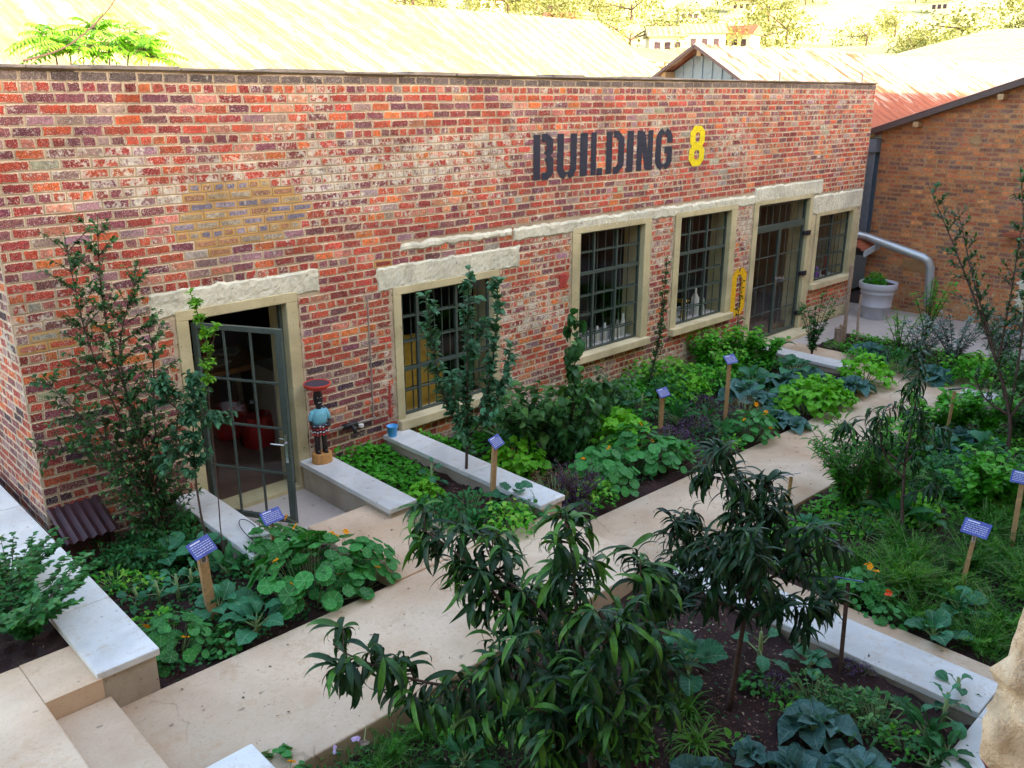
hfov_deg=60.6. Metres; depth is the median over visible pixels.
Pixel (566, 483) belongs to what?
lavender
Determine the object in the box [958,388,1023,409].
planter wall
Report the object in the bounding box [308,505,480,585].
path landing
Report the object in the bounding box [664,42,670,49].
window
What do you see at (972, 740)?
planter wall
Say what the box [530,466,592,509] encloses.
dry herb
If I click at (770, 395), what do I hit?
cabbage
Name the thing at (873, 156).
steel column
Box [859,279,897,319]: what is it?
planter pot
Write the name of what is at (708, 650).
collard
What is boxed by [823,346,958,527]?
peach tree
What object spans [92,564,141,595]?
weed
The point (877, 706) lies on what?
herb
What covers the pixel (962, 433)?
cabbage
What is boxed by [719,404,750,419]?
purple herb
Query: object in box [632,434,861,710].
peach tree
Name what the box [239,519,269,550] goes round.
thin hose
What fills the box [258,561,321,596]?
kale
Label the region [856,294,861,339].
weathered stick
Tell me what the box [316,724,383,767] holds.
herb
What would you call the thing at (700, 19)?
hillside tree
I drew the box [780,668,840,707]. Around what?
herb
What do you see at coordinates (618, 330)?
bottle
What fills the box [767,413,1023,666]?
soil bed
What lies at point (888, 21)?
hillside tree
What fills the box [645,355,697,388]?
basil
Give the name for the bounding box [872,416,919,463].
bean shrub
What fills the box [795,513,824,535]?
collard
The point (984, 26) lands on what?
hillside tree
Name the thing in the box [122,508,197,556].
leafy herb
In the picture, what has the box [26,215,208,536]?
young tree
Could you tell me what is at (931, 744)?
kale
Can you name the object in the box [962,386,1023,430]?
bean shrub
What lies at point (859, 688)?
herb
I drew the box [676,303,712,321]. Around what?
window bench
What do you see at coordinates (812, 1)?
hillside tree
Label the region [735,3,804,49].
hillside tree
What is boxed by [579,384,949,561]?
path
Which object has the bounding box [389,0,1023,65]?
hill
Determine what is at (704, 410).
kale
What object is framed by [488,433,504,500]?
plant sign
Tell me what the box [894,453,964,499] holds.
leafy herb
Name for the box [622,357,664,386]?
basil
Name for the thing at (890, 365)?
weed
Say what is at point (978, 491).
bean shrub
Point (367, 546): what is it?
nasturtium
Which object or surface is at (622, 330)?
bottle
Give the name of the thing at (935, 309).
herb tree
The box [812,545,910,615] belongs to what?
feathery herb
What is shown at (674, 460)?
nasturtium
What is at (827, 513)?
weed
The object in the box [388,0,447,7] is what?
hillside tree
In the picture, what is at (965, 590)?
collard
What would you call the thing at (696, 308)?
bottle
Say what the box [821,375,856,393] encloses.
cabbage
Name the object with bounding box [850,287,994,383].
ground
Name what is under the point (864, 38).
hillside tree
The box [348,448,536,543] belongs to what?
soil bed
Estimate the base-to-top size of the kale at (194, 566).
0.274 m
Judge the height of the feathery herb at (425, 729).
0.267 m
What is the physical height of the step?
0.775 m
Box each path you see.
[121,514,653,767]
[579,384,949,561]
[767,574,995,681]
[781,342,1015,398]
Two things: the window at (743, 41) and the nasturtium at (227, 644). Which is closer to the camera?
the nasturtium at (227, 644)
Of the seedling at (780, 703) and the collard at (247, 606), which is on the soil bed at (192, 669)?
the collard at (247, 606)
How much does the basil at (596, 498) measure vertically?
0.289 m
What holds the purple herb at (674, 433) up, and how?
on the soil bed at (668, 477)
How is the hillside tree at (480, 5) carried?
on the hill
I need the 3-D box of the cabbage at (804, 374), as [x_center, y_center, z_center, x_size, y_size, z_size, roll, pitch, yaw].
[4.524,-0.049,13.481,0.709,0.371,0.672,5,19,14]
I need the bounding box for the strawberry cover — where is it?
[333,440,439,492]
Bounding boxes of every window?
[400,278,489,414]
[578,224,640,350]
[654,42,659,48]
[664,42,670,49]
[676,211,727,324]
[691,38,695,44]
[702,38,707,44]
[714,38,718,44]
[741,39,745,45]
[813,211,849,280]
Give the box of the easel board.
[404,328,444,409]
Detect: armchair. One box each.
[212,400,248,440]
[241,409,274,449]
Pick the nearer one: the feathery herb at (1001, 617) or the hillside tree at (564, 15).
the feathery herb at (1001, 617)
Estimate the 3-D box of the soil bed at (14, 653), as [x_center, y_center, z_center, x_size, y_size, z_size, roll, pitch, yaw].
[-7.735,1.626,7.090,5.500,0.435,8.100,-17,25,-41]
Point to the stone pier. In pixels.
(1002, 742)
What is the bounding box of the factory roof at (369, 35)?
[0,0,504,73]
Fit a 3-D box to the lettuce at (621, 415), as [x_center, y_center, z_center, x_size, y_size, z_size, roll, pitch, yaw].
[1.262,0.543,10.891,0.977,0.533,1.014,-15,23,-38]
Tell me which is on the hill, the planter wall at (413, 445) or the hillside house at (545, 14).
the hillside house at (545, 14)
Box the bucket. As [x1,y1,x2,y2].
[386,424,397,436]
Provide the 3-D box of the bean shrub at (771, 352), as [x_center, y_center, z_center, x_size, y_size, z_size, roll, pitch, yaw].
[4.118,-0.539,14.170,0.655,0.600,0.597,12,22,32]
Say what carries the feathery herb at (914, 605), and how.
on the soil bed at (967, 652)
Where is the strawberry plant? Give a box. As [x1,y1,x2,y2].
[862,271,887,284]
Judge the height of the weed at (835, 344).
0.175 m
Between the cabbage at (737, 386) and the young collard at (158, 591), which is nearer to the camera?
the young collard at (158, 591)
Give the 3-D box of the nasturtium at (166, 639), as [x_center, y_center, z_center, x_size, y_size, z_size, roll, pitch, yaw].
[-2.506,1.865,6.471,0.626,0.341,0.627,-13,23,-35]
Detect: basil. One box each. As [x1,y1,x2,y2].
[412,428,449,445]
[472,497,537,539]
[565,478,621,511]
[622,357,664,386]
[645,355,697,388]
[686,363,735,394]
[936,354,992,383]
[951,350,1022,389]
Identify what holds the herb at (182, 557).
on the soil bed at (192, 669)
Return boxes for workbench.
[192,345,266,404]
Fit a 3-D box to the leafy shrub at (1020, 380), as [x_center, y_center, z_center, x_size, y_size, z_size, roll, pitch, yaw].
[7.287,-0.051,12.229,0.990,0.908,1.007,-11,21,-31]
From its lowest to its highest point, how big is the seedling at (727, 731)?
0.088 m
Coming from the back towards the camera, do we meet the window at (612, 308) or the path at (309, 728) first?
the window at (612, 308)
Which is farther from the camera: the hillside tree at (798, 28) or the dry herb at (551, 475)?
the hillside tree at (798, 28)
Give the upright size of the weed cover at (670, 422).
0.322 m
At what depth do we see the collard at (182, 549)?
7.74 m
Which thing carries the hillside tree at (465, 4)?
on the hill
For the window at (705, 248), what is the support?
in the brick building
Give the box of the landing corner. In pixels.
[19,646,105,719]
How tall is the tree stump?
0.414 m
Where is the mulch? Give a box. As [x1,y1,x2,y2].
[0,314,1017,767]
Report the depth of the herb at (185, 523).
8.14 m
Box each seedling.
[718,727,742,746]
[769,700,792,712]
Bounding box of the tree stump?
[834,324,844,342]
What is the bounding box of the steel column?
[855,138,881,254]
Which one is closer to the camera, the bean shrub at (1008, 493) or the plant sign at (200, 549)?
the plant sign at (200, 549)
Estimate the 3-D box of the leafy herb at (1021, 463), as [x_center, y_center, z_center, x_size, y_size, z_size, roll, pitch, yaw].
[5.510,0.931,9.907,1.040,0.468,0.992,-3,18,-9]
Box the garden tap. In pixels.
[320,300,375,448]
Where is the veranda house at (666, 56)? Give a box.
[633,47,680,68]
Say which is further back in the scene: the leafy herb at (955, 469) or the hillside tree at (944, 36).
the hillside tree at (944, 36)
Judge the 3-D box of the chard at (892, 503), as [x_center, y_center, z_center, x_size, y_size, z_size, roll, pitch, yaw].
[3.868,1.229,8.891,0.713,0.396,0.457,4,19,12]
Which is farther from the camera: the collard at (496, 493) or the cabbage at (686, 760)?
the collard at (496, 493)
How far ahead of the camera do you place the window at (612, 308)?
12.64 m
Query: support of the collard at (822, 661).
on the soil bed at (721, 635)
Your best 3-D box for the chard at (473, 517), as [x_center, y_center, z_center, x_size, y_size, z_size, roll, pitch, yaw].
[-0.290,1.277,8.300,0.330,0.224,0.467,15,24,38]
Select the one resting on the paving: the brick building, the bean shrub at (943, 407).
the brick building
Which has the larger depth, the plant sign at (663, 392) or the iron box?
the plant sign at (663, 392)
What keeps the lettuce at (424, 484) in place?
on the soil bed at (447, 488)
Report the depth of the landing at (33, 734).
5.18 m
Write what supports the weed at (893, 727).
on the soil bed at (721, 635)
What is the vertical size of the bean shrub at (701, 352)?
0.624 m
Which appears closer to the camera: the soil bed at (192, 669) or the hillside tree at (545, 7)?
the soil bed at (192, 669)
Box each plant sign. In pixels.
[185,534,217,619]
[259,506,284,540]
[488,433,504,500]
[656,387,670,434]
[723,354,737,419]
[783,473,798,519]
[834,576,862,674]
[945,388,962,431]
[960,517,992,583]
[1009,469,1023,547]
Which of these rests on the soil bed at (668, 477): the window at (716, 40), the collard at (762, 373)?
the collard at (762, 373)
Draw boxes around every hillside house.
[464,0,503,12]
[542,12,576,19]
[642,26,688,49]
[670,48,687,52]
[675,3,702,23]
[678,24,728,47]
[725,25,762,47]
[730,0,755,13]
[928,0,955,14]
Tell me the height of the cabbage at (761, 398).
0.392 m
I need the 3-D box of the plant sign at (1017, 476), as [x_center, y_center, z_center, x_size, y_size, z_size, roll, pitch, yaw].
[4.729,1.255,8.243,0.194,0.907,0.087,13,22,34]
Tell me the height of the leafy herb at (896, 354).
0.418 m
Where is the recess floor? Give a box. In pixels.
[243,488,345,539]
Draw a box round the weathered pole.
[843,265,852,341]
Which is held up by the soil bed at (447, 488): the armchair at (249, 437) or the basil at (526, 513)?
the basil at (526, 513)
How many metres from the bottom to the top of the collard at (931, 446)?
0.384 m
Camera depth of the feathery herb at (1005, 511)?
8.88 m
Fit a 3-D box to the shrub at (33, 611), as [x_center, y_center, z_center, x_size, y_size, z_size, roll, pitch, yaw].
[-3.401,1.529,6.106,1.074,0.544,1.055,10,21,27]
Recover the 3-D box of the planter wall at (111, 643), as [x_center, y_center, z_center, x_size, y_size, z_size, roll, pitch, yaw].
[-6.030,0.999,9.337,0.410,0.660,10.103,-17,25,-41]
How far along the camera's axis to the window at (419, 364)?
10.61 m
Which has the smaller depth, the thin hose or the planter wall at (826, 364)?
the thin hose
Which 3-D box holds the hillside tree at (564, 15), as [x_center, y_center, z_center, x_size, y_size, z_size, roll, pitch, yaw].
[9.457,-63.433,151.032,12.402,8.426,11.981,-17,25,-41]
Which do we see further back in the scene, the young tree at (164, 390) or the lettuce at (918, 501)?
the lettuce at (918, 501)
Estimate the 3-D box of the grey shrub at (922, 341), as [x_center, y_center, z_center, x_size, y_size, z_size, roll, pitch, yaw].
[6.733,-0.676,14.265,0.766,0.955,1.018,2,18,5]
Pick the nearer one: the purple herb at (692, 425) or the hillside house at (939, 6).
the purple herb at (692, 425)
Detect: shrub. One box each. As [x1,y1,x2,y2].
[0,527,67,596]
[0,551,102,640]
[488,380,573,453]
[568,365,642,416]
[684,328,729,363]
[702,324,747,358]
[709,343,747,373]
[727,324,771,360]
[748,331,790,365]
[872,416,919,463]
[886,402,936,435]
[899,314,952,365]
[909,389,973,426]
[919,310,991,367]
[937,382,987,426]
[938,452,1012,513]
[957,437,1023,506]
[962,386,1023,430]
[975,305,1023,359]
[988,385,1023,439]
[991,348,1023,396]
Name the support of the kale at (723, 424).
on the soil bed at (668, 477)
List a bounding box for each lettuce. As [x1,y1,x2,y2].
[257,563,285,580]
[405,478,447,503]
[480,432,551,479]
[591,405,650,449]
[664,372,713,401]
[770,372,841,424]
[796,373,853,407]
[826,386,859,412]
[834,352,896,388]
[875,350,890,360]
[883,490,944,527]
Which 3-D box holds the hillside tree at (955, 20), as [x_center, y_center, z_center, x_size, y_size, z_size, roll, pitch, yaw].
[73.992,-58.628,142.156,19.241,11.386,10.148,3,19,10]
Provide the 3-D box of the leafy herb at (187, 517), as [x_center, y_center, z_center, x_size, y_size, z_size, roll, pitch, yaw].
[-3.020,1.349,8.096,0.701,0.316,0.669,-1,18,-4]
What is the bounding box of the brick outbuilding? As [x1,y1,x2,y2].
[864,77,1023,329]
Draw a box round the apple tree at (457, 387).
[415,264,520,468]
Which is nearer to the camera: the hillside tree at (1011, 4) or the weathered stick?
the weathered stick
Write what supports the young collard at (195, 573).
on the soil bed at (192, 669)
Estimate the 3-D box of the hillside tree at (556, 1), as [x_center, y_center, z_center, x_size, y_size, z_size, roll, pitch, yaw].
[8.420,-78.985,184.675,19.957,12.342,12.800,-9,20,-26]
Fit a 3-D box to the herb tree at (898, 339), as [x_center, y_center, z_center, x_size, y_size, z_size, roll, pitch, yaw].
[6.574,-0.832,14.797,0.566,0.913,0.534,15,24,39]
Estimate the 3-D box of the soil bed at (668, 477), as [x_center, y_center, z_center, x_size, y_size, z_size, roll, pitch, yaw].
[2.280,0.583,12.002,7.350,0.581,2.750,-17,25,-41]
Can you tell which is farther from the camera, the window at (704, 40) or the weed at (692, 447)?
the window at (704, 40)
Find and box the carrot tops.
[820,502,1023,663]
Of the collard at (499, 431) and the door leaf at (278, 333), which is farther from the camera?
the collard at (499, 431)
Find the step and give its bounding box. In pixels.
[57,697,168,767]
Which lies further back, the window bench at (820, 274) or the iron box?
the window bench at (820, 274)
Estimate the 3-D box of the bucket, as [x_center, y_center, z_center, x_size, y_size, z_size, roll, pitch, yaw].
[-1.381,0.540,10.123,0.132,0.130,0.132,-17,25,-41]
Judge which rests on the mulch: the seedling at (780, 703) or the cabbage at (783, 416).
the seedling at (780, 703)
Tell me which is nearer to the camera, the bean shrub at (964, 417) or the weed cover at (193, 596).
the weed cover at (193, 596)
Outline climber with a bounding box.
[646,256,671,387]
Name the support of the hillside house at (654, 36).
on the hill
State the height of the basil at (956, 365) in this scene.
0.458 m
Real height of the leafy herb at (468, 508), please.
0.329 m
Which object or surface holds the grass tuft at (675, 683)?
on the soil bed at (721, 635)
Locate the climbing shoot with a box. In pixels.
[184,288,223,554]
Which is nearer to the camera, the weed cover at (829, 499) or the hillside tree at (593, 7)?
the weed cover at (829, 499)
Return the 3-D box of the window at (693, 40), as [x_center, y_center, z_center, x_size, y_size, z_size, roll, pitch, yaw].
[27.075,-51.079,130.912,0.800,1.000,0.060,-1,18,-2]
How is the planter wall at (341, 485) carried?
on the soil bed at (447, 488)
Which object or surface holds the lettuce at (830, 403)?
on the soil bed at (668, 477)
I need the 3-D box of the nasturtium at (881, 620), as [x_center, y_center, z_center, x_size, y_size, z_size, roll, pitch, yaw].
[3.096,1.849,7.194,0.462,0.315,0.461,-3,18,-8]
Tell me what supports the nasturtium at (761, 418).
on the soil bed at (668, 477)
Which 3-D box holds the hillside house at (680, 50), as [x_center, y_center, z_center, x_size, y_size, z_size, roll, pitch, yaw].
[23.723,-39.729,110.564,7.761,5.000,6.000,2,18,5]
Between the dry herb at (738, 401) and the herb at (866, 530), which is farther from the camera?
the dry herb at (738, 401)
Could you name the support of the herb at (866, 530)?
on the soil bed at (967, 652)
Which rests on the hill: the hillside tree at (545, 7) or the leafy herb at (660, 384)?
the hillside tree at (545, 7)
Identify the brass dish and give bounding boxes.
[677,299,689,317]
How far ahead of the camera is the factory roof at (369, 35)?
22.85 m
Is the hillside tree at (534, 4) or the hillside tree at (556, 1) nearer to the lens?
the hillside tree at (556, 1)
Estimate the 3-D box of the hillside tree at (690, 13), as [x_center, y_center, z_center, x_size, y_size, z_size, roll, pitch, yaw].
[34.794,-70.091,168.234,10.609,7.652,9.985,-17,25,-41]
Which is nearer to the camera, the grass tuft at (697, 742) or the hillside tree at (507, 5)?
the grass tuft at (697, 742)
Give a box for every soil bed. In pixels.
[0,566,68,673]
[89,524,312,688]
[242,537,387,621]
[344,589,970,767]
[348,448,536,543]
[446,352,845,523]
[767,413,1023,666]
[817,334,1013,386]
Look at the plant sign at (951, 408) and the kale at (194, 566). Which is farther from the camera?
the plant sign at (951, 408)
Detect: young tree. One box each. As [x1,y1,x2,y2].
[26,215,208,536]
[146,369,237,557]
[925,165,1023,461]
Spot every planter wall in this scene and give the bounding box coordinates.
[0,485,160,707]
[174,489,283,569]
[206,744,274,767]
[300,457,416,517]
[383,429,564,518]
[674,554,997,724]
[751,347,850,373]
[941,706,986,767]
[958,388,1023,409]
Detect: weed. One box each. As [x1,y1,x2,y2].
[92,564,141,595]
[120,569,166,592]
[131,606,175,634]
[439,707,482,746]
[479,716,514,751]
[609,375,632,387]
[629,735,659,764]
[668,440,703,463]
[717,433,746,451]
[765,684,802,708]
[791,522,839,545]
[803,552,843,576]
[811,509,850,531]
[823,338,846,348]
[841,346,879,361]
[873,359,904,373]
[875,720,928,762]
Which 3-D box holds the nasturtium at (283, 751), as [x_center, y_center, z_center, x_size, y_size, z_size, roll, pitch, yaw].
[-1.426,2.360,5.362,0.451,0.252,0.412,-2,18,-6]
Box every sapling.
[520,308,612,463]
[734,278,744,354]
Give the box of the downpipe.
[857,231,934,306]
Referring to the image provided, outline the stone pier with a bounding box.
[979,609,1023,767]
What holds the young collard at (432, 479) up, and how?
on the soil bed at (447, 488)
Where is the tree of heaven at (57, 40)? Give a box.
[5,13,188,67]
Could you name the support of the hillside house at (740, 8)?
on the hill
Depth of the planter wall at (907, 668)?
6.40 m
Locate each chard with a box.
[208,541,246,576]
[225,542,271,574]
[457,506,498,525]
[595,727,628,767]
[649,400,700,424]
[860,488,936,521]
[892,695,957,746]
[909,505,950,530]
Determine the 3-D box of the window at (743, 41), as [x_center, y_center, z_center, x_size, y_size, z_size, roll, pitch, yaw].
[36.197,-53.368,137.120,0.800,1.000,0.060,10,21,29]
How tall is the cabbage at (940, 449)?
0.278 m
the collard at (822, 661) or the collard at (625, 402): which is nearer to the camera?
the collard at (822, 661)
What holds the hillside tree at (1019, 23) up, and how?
on the hill
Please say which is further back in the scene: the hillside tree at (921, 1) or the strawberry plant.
the hillside tree at (921, 1)
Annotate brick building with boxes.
[0,64,877,540]
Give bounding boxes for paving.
[789,302,1023,359]
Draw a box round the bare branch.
[23,0,114,61]
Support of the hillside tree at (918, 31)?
on the hill
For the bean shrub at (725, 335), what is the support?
on the soil bed at (668, 477)
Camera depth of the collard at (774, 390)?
12.70 m
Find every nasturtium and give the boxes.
[139,609,218,677]
[204,622,252,658]
[237,514,316,580]
[246,523,375,619]
[261,743,311,767]
[309,529,400,602]
[562,445,640,497]
[595,421,677,473]
[638,436,696,475]
[722,402,780,445]
[736,669,773,697]
[834,562,899,614]
[861,589,915,631]
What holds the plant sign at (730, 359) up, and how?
on the soil bed at (668, 477)
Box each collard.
[116,582,153,615]
[135,572,173,604]
[136,531,189,565]
[154,569,201,600]
[176,531,226,571]
[177,561,198,590]
[192,580,255,619]
[217,596,284,645]
[417,457,447,484]
[451,406,513,438]
[488,480,532,500]
[611,395,628,405]
[619,388,637,408]
[625,390,651,410]
[642,636,693,667]
[669,628,728,696]
[731,622,789,673]
[738,364,778,390]
[769,380,807,398]
[776,354,819,373]
[781,643,831,680]
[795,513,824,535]
[904,609,974,645]
[914,427,962,453]
[921,682,971,739]
[932,583,994,617]
[934,669,982,709]
[954,430,1012,457]
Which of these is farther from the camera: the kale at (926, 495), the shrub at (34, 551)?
the kale at (926, 495)
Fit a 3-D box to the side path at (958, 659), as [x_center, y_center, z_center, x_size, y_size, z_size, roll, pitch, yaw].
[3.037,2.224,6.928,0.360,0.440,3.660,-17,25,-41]
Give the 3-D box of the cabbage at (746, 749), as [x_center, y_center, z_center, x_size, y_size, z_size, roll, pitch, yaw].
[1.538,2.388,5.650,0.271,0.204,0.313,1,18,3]
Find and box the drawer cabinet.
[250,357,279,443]
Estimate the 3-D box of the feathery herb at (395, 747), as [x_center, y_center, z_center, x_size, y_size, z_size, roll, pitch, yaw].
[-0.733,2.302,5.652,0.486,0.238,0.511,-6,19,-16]
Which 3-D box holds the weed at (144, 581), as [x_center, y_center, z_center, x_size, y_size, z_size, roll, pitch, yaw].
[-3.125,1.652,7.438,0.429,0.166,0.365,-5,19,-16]
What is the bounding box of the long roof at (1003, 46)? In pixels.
[890,28,1023,64]
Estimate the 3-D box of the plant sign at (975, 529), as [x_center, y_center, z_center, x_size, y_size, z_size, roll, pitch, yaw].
[3.895,1.540,7.457,0.133,0.813,0.214,-17,25,-41]
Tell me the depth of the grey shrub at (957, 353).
14.10 m
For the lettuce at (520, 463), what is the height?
0.496 m
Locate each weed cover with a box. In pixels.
[80,523,341,680]
[324,724,536,767]
[367,605,939,767]
[432,348,784,457]
[452,356,806,504]
[768,415,1023,568]
[838,330,1012,381]
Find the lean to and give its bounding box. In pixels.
[857,239,879,256]
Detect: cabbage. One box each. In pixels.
[669,753,731,767]
[716,377,763,402]
[729,735,774,767]
[737,389,774,408]
[757,741,825,767]
[758,373,799,394]
[758,406,794,429]
[759,391,787,407]
[775,415,811,434]
[776,696,862,752]
[789,367,824,380]
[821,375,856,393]
[821,745,895,767]
[837,375,876,397]
[848,341,890,362]
[907,364,953,387]
[924,442,969,461]
[938,425,980,450]
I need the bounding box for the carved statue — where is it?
[303,379,332,464]
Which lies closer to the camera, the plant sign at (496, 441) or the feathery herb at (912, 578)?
the feathery herb at (912, 578)
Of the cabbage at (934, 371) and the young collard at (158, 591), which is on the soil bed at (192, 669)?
the young collard at (158, 591)
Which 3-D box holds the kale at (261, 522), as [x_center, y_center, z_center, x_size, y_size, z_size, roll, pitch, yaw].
[-2.346,1.359,8.291,0.392,0.229,0.381,5,19,16]
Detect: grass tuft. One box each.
[373,717,403,749]
[657,673,700,709]
[660,713,732,763]
[661,680,721,740]
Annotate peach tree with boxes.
[303,498,709,767]
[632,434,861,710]
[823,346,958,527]
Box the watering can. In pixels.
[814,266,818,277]
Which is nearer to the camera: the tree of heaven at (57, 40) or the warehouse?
the tree of heaven at (57, 40)
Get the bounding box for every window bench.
[579,324,630,347]
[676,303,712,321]
[772,271,832,281]
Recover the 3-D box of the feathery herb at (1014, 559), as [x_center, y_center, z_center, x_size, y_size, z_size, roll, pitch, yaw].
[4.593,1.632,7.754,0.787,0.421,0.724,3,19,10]
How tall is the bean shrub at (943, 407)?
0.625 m
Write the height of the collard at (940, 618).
0.255 m
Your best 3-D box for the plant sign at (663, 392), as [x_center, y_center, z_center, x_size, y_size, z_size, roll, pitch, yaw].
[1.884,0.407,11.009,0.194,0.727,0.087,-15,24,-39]
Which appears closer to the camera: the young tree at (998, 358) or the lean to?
the young tree at (998, 358)
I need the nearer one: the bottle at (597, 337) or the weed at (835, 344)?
the bottle at (597, 337)
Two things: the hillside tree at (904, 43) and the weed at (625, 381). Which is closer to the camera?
the weed at (625, 381)
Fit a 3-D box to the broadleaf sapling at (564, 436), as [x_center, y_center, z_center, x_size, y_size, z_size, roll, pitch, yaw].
[0.654,0.107,10.015,1.072,1.960,0.732,-2,18,-5]
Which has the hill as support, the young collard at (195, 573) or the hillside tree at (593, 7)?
the hillside tree at (593, 7)
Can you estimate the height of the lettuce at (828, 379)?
0.434 m
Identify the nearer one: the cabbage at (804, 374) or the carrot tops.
the carrot tops
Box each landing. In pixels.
[0,667,88,767]
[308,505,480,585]
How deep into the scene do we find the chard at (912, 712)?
5.73 m
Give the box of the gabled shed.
[652,43,1023,288]
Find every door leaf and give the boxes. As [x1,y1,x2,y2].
[190,322,298,523]
[750,227,780,337]
[771,223,803,334]
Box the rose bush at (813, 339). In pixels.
[796,292,838,353]
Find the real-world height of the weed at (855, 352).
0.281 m
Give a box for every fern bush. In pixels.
[801,411,904,506]
[862,432,931,503]
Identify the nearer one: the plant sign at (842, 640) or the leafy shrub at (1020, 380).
the plant sign at (842, 640)
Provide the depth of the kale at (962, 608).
7.15 m
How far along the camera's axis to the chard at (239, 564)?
7.48 m
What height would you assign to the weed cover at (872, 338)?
0.259 m
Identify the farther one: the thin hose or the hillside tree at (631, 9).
the hillside tree at (631, 9)
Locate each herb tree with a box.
[884,307,922,356]
[910,278,957,342]
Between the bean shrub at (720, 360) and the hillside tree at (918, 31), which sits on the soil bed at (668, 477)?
the bean shrub at (720, 360)
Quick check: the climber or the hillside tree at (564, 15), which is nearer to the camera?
the climber
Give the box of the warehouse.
[393,3,660,76]
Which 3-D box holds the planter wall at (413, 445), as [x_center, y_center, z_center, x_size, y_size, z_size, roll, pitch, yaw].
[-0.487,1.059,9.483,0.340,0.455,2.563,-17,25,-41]
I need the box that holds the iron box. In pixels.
[46,495,120,564]
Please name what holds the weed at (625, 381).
on the soil bed at (668, 477)
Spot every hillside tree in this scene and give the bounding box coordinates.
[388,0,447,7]
[415,0,447,6]
[422,0,496,11]
[462,0,497,10]
[468,0,537,14]
[481,0,529,11]
[501,0,593,18]
[516,0,554,9]
[529,0,566,12]
[534,0,587,20]
[579,0,609,16]
[588,0,665,21]
[593,0,625,13]
[593,0,686,47]
[640,4,719,29]
[670,0,722,25]
[710,0,780,12]
[716,16,749,46]
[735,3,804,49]
[743,0,827,44]
[744,0,802,22]
[795,0,830,5]
[826,15,886,46]
[874,6,906,36]
[882,22,939,53]
[885,23,990,54]
[900,23,960,48]
[905,0,1023,41]
[908,0,928,4]
[948,16,1011,39]
[998,0,1023,9]
[1000,9,1023,28]
[1009,8,1023,28]
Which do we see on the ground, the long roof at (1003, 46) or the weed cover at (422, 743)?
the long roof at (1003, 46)
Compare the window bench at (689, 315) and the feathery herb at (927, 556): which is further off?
the window bench at (689, 315)
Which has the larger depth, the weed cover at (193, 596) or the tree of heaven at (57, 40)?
the tree of heaven at (57, 40)
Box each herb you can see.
[74,532,143,577]
[91,533,169,582]
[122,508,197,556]
[129,529,189,572]
[147,512,208,557]
[171,512,206,540]
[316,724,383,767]
[346,737,415,767]
[368,715,423,767]
[394,707,450,743]
[407,494,478,537]
[433,486,508,532]
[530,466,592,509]
[562,490,597,521]
[645,372,701,402]
[651,423,695,446]
[676,410,715,438]
[689,393,720,408]
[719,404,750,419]
[728,393,761,416]
[749,669,795,701]
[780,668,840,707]
[796,537,842,593]
[800,681,869,724]
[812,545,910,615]
[821,534,903,571]
[822,683,891,743]
[833,506,895,540]
[836,655,882,681]
[836,686,926,754]
[849,533,956,602]
[856,527,963,585]
[865,514,944,555]
[866,345,927,373]
[885,581,964,628]
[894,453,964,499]
[904,553,993,604]
[910,449,975,493]
[920,456,1015,504]
[930,525,1022,576]
[936,497,1023,544]
[947,445,1023,477]
[947,523,1023,557]
[948,605,1016,659]
[958,582,1023,641]
[975,498,1023,527]
[979,532,1023,583]
[984,485,1023,510]
[985,556,1023,600]
[1012,520,1023,556]
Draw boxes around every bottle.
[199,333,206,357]
[595,326,599,342]
[601,322,606,340]
[616,320,619,336]
[620,313,624,335]
[690,288,698,314]
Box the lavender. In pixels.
[549,457,608,507]
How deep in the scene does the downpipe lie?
17.52 m
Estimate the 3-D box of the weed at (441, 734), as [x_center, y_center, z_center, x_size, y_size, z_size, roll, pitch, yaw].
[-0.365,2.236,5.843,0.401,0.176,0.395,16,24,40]
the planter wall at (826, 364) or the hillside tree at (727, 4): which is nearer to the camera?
the planter wall at (826, 364)
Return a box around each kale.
[173,556,212,588]
[257,517,274,531]
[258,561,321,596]
[417,733,502,767]
[515,490,550,516]
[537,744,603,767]
[680,404,722,425]
[705,418,731,439]
[891,729,958,767]
[908,730,977,767]
[910,484,948,515]
[939,596,985,636]
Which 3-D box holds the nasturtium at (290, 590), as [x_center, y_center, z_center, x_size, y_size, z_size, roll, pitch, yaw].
[-1.649,1.453,7.125,1.062,0.709,1.060,13,22,34]

